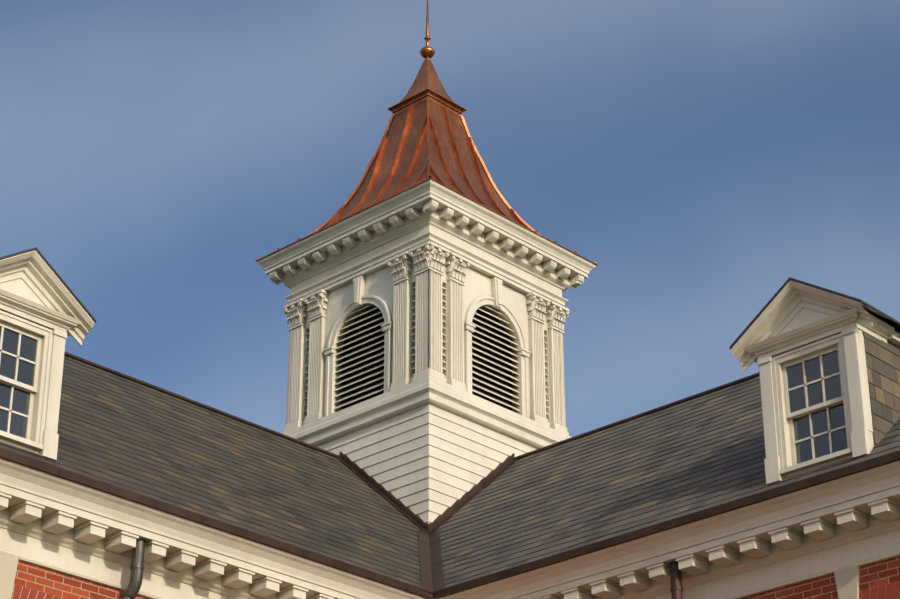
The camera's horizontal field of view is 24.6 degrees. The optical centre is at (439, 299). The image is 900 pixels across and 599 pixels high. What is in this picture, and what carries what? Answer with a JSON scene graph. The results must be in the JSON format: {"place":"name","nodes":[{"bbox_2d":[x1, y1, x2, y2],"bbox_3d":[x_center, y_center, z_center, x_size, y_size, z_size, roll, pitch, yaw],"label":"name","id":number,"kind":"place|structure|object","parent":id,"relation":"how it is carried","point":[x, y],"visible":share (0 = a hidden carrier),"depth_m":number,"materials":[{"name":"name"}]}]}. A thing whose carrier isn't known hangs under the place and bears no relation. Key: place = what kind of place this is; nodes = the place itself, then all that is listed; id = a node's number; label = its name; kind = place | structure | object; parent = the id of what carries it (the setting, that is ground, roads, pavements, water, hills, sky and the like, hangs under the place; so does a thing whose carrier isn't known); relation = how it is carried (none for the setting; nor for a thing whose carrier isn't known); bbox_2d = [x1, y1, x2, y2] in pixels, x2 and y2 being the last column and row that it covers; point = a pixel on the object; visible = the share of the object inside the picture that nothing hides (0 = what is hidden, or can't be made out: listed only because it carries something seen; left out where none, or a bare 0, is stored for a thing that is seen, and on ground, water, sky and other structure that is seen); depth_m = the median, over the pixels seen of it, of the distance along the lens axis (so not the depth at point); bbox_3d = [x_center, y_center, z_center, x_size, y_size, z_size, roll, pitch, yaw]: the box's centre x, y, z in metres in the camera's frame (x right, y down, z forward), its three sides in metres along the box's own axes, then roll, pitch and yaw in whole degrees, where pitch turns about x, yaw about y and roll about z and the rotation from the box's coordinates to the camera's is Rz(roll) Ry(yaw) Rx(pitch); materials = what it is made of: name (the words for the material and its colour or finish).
{"place":"outdoors","nodes":[
{"label":"outdoors","id":0,"kind":"place"},
{"bbox_2d":[316,403,536,523],"bbox_3d":[-0.194,3.988,29.178,2.866,3.800,2.866,-23,-34,38],"label":"cupola base","id":1,"kind":"object","parent":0,"point":[428,463],"visible":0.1,"depth_m":28.32,"materials":[{"name":"white wood"}]},
{"bbox_2d":[282,376,570,448],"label":"cupola base molding","id":2,"kind":"structure","parent":1,"relation":"on","point":[437,393],"depth_m":28.95,"materials":[{"name":"white wood"}]},
{"bbox_2d":[302,258,549,426],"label":"cupola wall","id":3,"kind":"structure","parent":2,"relation":"on","point":[497,298],"depth_m":29.90,"materials":[{"name":"white wood"}]},
{"bbox_2d":[283,241,568,434],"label":"pilasters","id":4,"kind":"object","parent":3,"relation":"attached to","point":[429,258],"visible":0.71,"depth_m":29.63,"materials":[{"name":"white wood"}]},
{"bbox_2d":[257,179,595,305],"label":"cornice","id":5,"kind":"structure","parent":3,"relation":"on","point":[491,244],"depth_m":30.22,"materials":[{"name":"white wood"}]},
{"bbox_2d":[255,58,597,265],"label":"cupola roof","id":6,"kind":"structure","parent":5,"relation":"on","point":[426,136],"depth_m":31.76,"materials":[{"name":"brown metal"}]},
{"bbox_2d":[419,0,434,59],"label":"finial","id":7,"kind":"object","parent":6,"relation":"on","point":[427,51],"visible":1,"depth_m":33.09,"materials":[{"name":"brown metal"}]},
{"bbox_2d":[269,206,583,290],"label":"tower modillions","id":8,"kind":"object","parent":5,"relation":"attached to","point":[366,236],"visible":0.42,"depth_m":30.38,"materials":[{"name":"white wood"}]},
{"bbox_2d":[341,307,511,410],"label":"louvers","id":9,"kind":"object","parent":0,"point":[473,356],"visible":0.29,"depth_m":29.86,"materials":[{"name":"wood"}]},
{"bbox_2d":[0,352,899,598],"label":"roof copper flashings","id":10,"kind":"object","parent":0,"point":[432,576],"visible":1,"depth_m":23.08,"materials":[{"name":"brown metal"}]},
{"bbox_2d":[0,0,899,436],"label":"sky","id":11,"kind":"structure","parent":0,"point":[707,156],"materials":[{"name":"blue"}]},
{"bbox_2d":[14,556,899,598],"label":"brick walls","id":12,"kind":"structure","parent":0,"point":[62,585],"depth_m":20.93,"materials":[{"name":"red brick"}]},
{"bbox_2d":[0,553,18,598],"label":"window keystone","id":13,"kind":"object","parent":12,"relation":"attached to","point":[8,566],"depth_m":20.42,"materials":[{"name":"beige stone"}]},
{"bbox_2d":[11,584,65,598],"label":"window arch bricks","id":14,"kind":"object","parent":12,"relation":"attached to","point":[24,593],"depth_m":20.58,"materials":[{"name":"red brick"}]},
{"bbox_2d":[120,538,144,598],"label":"downpipe","id":15,"kind":"object","parent":12,"relation":"attached to","point":[136,574],"visible":0.96,"depth_m":21.27,"materials":[{"name":"grey metal"}]},
{"bbox_2d":[0,458,899,598],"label":"cornice","id":16,"kind":"structure","parent":12,"relation":"on","point":[57,524],"depth_m":21.51,"materials":[{"name":"beige paint"}]},
{"bbox_2d":[57,358,896,585],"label":"roof deck","id":17,"kind":"structure","parent":16,"relation":"on","point":[399,511],"depth_m":24.72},
{"bbox_2d":[0,250,94,460],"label":"dormer trim","id":18,"kind":"structure","parent":17,"relation":"on","point":[40,304],"depth_m":21.15,"materials":[{"name":"white wood"}]},
{"bbox_2d":[0,327,36,437],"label":"dormer glass","id":19,"kind":"object","parent":18,"relation":"in","point":[20,403],"visible":0.61,"depth_m":20.93,"materials":[{"name":"grey glass"}]},
{"bbox_2d":[0,247,95,335],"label":"dormer roof","id":20,"kind":"structure","parent":18,"relation":"on","point":[58,276],"depth_m":21.34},
{"bbox_2d":[0,355,423,587],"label":"wing roof slates","id":21,"kind":"structure","parent":17,"relation":"on","point":[106,452],"depth_m":24.61,"materials":[{"name":"grey stone"}]},
{"bbox_2d":[434,376,899,587],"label":"wing roof slates","id":22,"kind":"structure","parent":17,"relation":"on","point":[457,527],"depth_m":24.87,"materials":[{"name":"grey stone"}]},
{"bbox_2d":[863,331,899,445],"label":"dormer cheeks","id":23,"kind":"object","parent":22,"relation":"on","point":[886,356],"visible":0.38,"depth_m":21.37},
{"bbox_2d":[731,280,899,484],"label":"dormer trim","id":24,"kind":"structure","parent":17,"relation":"on","point":[795,323],"depth_m":21.56,"materials":[{"name":"white wood"}]},
{"bbox_2d":[729,277,899,362],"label":"dormer roof","id":25,"kind":"structure","parent":24,"relation":"on","point":[893,322],"depth_m":21.79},
{"bbox_2d":[787,351,847,463],"bbox_3d":[3.956,1.140,21.469,0.740,1.200,0.114,-23,-34,38],"label":"dormer glass","id":26,"kind":"object","parent":24,"relation":"in","point":[795,378],"visible":0.44,"depth_m":21.46,"materials":[{"name":"glass"}]},
{"bbox_2d":[670,561,682,598],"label":"downpipe","id":27,"kind":"object","parent":12,"relation":"attached to","point":[676,589],"visible":0.94,"depth_m":21.96,"materials":[{"name":"brown metal"}]},
{"bbox_2d":[834,566,858,598],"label":"keystone","id":28,"kind":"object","parent":12,"relation":"attached to","point":[847,581],"depth_m":20.78,"materials":[{"name":"beige stone"}]},
{"bbox_2d":[832,581,899,598],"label":"arch window bricks","id":29,"kind":"object","parent":12,"relation":"attached to","point":[888,594],"depth_m":20.49,"materials":[{"name":"red brick"}]},
{"bbox_3d":[-4.345,3.940,19.849,0.060,1.900,1.240,-23,-34,38],"label":"window","id":30,"kind":"object","parent":12,"relation":"attached to","visible":0},
{"bbox_2d":[12,584,61,598],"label":"mortar joints","id":31,"kind":"object","parent":30,"relation":"attached to","point":[29,593],"depth_m":20.55,"materials":[{"name":"beige concrete"}]},
{"bbox_3d":[4.154,4.124,20.220,1.240,1.900,0.060,-23,-34,38],"label":"window","id":32,"kind":"object","parent":12,"relation":"attached to","visible":0},
{"bbox_2d":[837,583,899,598],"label":"joint","id":33,"kind":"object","parent":32,"relation":"attached to","point":[877,593],"depth_m":20.54,"materials":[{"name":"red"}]}
]}

